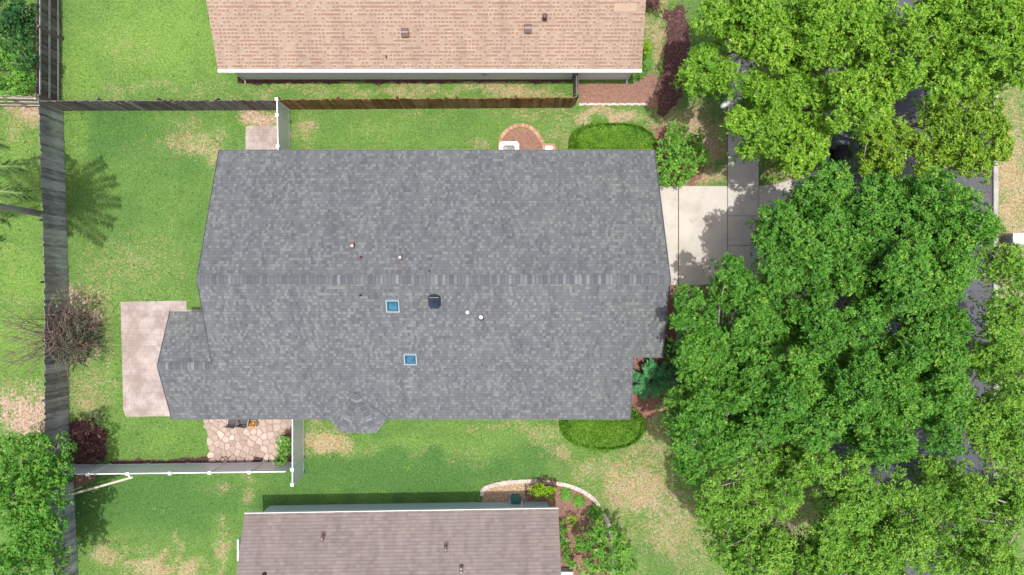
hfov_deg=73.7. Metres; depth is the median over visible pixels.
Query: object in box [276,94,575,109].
wood fence
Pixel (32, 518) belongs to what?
broadleaf tree
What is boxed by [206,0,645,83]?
house
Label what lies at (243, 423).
patio chair
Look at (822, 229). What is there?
broadleaf tree
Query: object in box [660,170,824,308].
driveway
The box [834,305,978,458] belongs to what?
broadleaf tree
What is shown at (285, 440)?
shrub
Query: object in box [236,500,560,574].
house
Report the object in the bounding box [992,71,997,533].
kerb
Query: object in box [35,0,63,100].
wood fence
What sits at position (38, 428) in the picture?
thin shrub
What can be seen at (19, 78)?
broadleaf tree
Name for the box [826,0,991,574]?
road
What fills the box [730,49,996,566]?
fallen leaves
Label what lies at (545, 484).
purple shrub
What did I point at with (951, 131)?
broadleaf tree
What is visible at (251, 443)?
flagstone patio
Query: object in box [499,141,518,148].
air conditioner
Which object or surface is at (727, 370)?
broadleaf tree
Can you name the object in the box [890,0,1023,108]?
broadleaf tree
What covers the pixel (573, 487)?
brick edging
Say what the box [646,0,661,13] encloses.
purple shrub
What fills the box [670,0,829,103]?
broadleaf tree
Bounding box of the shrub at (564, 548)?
[560,533,571,564]
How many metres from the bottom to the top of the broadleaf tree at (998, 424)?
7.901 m
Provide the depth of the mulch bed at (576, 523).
34.99 m
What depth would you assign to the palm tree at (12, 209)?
27.98 m
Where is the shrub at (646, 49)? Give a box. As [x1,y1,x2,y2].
[643,40,651,56]
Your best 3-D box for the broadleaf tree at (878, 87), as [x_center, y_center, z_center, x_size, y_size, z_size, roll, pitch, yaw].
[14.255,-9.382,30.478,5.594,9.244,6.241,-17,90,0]
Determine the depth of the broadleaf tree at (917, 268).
26.52 m
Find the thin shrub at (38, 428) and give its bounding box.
[28,421,44,438]
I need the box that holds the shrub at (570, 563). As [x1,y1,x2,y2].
[566,559,576,569]
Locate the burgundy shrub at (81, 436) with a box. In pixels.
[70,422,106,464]
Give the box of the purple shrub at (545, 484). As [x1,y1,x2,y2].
[531,476,556,490]
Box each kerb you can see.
[825,45,829,162]
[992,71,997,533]
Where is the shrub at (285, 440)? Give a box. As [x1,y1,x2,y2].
[271,432,291,466]
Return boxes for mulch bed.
[73,475,95,487]
[109,455,291,463]
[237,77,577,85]
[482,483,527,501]
[503,128,541,148]
[524,481,610,574]
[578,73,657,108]
[631,285,676,419]
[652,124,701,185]
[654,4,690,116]
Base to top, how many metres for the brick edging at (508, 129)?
0.061 m
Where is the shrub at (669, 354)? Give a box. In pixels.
[663,341,686,390]
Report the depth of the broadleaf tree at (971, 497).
28.50 m
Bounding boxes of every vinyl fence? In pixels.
[47,461,291,475]
[275,97,290,148]
[290,420,304,486]
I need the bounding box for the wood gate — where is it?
[571,73,578,105]
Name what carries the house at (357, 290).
on the ground at (662, 526)
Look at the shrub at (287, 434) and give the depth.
34.29 m
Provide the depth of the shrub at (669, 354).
34.01 m
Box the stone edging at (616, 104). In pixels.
[579,103,647,105]
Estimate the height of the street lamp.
6.906 m
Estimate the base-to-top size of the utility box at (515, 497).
0.470 m
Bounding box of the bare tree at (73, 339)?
[0,269,115,387]
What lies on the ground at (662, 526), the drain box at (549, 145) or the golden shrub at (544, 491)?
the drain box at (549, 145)
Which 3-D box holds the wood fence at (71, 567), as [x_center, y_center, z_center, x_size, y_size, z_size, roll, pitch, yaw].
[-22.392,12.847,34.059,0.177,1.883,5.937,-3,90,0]
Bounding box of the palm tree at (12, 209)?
[0,139,46,249]
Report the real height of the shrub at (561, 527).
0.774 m
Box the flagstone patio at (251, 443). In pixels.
[204,420,291,461]
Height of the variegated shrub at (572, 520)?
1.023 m
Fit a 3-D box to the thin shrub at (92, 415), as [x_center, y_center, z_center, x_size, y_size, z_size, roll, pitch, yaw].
[-21.031,6.642,34.499,1.066,1.030,1.116,0,90,0]
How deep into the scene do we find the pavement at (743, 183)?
34.97 m
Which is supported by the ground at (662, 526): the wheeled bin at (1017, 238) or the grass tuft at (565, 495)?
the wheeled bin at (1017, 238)
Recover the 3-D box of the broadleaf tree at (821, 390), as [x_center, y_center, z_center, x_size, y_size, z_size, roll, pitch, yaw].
[13.667,3.888,30.324,7.006,9.553,6.234,17,90,0]
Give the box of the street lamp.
[698,52,741,107]
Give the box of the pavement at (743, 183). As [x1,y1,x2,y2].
[728,39,758,533]
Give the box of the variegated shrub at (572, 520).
[566,513,578,530]
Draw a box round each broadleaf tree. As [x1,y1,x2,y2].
[0,0,39,71]
[0,38,35,102]
[0,430,77,574]
[655,251,789,485]
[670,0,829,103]
[687,439,823,574]
[717,58,851,182]
[739,158,912,308]
[758,295,922,472]
[786,442,935,574]
[791,0,927,138]
[824,165,1006,349]
[833,80,1016,185]
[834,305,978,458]
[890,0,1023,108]
[894,449,1023,574]
[958,241,1023,472]
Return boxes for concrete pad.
[246,126,277,148]
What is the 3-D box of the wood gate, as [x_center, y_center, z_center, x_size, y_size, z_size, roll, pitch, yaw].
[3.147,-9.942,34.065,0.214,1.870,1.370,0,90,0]
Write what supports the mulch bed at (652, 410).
on the ground at (662, 526)
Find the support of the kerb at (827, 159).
on the road
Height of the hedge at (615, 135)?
1.502 m
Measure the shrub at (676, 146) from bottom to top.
2.979 m
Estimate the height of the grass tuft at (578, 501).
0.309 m
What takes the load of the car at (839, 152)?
on the road
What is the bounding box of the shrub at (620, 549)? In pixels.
[571,516,639,574]
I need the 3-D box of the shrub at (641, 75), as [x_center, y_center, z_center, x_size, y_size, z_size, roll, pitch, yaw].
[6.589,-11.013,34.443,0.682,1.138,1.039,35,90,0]
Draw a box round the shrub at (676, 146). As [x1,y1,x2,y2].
[656,118,711,188]
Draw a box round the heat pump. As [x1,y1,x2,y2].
[561,568,572,574]
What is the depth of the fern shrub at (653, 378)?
33.90 m
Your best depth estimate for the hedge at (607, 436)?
33.98 m
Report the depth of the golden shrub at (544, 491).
34.32 m
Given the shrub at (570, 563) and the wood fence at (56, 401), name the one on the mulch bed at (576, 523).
the shrub at (570, 563)
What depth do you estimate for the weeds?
34.96 m
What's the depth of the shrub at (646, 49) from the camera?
34.16 m
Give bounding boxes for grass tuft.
[560,487,571,501]
[570,494,585,508]
[586,502,607,523]
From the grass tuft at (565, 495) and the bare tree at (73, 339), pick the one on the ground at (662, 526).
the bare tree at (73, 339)
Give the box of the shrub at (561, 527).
[559,520,567,536]
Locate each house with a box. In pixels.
[157,149,670,432]
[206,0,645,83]
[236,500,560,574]
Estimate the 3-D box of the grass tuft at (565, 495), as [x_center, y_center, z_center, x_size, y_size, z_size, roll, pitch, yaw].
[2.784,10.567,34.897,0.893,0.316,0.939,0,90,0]
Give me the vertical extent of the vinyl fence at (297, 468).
1.940 m
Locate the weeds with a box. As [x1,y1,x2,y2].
[0,16,1023,574]
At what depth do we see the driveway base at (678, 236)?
35.00 m
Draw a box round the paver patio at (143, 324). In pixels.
[121,301,201,416]
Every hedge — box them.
[558,411,646,455]
[568,120,659,167]
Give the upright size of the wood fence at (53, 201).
1.873 m
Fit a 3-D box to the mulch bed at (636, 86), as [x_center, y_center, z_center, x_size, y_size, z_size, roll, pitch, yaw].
[5.563,-10.085,35.011,4.350,0.050,1.868,0,90,0]
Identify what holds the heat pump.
on the mulch bed at (576, 523)
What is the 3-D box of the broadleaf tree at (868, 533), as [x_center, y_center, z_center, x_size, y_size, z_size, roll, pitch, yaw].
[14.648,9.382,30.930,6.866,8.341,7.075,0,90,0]
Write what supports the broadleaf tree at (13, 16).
on the ground at (662, 526)
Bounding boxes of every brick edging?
[480,479,614,573]
[498,123,556,148]
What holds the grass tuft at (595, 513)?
on the mulch bed at (576, 523)
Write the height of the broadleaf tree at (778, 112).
8.298 m
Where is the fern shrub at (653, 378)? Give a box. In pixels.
[632,358,678,400]
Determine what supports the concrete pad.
on the ground at (662, 526)
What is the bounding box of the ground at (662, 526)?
[0,0,1023,574]
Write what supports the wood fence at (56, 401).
on the ground at (662, 526)
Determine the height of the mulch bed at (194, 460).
0.050 m
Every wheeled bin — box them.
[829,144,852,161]
[1002,233,1023,244]
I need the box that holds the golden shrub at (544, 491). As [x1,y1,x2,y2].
[528,480,557,500]
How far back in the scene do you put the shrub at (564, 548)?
34.29 m
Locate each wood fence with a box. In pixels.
[0,95,38,105]
[34,94,67,282]
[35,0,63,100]
[36,97,276,110]
[41,281,68,457]
[49,480,77,574]
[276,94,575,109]
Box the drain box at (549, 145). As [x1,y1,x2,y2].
[542,143,554,148]
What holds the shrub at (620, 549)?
on the mulch bed at (576, 523)
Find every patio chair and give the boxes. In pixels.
[223,420,239,428]
[234,420,248,427]
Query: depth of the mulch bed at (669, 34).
34.98 m
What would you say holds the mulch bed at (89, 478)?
on the ground at (662, 526)
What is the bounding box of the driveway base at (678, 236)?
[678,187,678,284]
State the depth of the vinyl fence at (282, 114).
33.90 m
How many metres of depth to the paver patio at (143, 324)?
34.97 m
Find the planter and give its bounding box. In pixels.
[249,420,257,426]
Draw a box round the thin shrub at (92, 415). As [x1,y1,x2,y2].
[83,409,104,430]
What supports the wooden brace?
attached to the vinyl fence at (178, 468)
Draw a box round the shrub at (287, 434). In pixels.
[282,429,291,437]
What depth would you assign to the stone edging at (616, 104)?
34.94 m
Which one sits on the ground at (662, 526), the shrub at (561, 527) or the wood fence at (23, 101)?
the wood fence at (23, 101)
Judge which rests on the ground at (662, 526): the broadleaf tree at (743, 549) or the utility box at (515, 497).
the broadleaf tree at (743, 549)
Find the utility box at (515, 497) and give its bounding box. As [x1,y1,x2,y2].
[510,492,520,502]
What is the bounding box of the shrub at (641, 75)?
[634,57,651,78]
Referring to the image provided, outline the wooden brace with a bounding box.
[60,475,132,496]
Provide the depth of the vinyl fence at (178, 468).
33.96 m
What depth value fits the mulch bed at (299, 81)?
34.99 m
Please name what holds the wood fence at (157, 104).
on the ground at (662, 526)

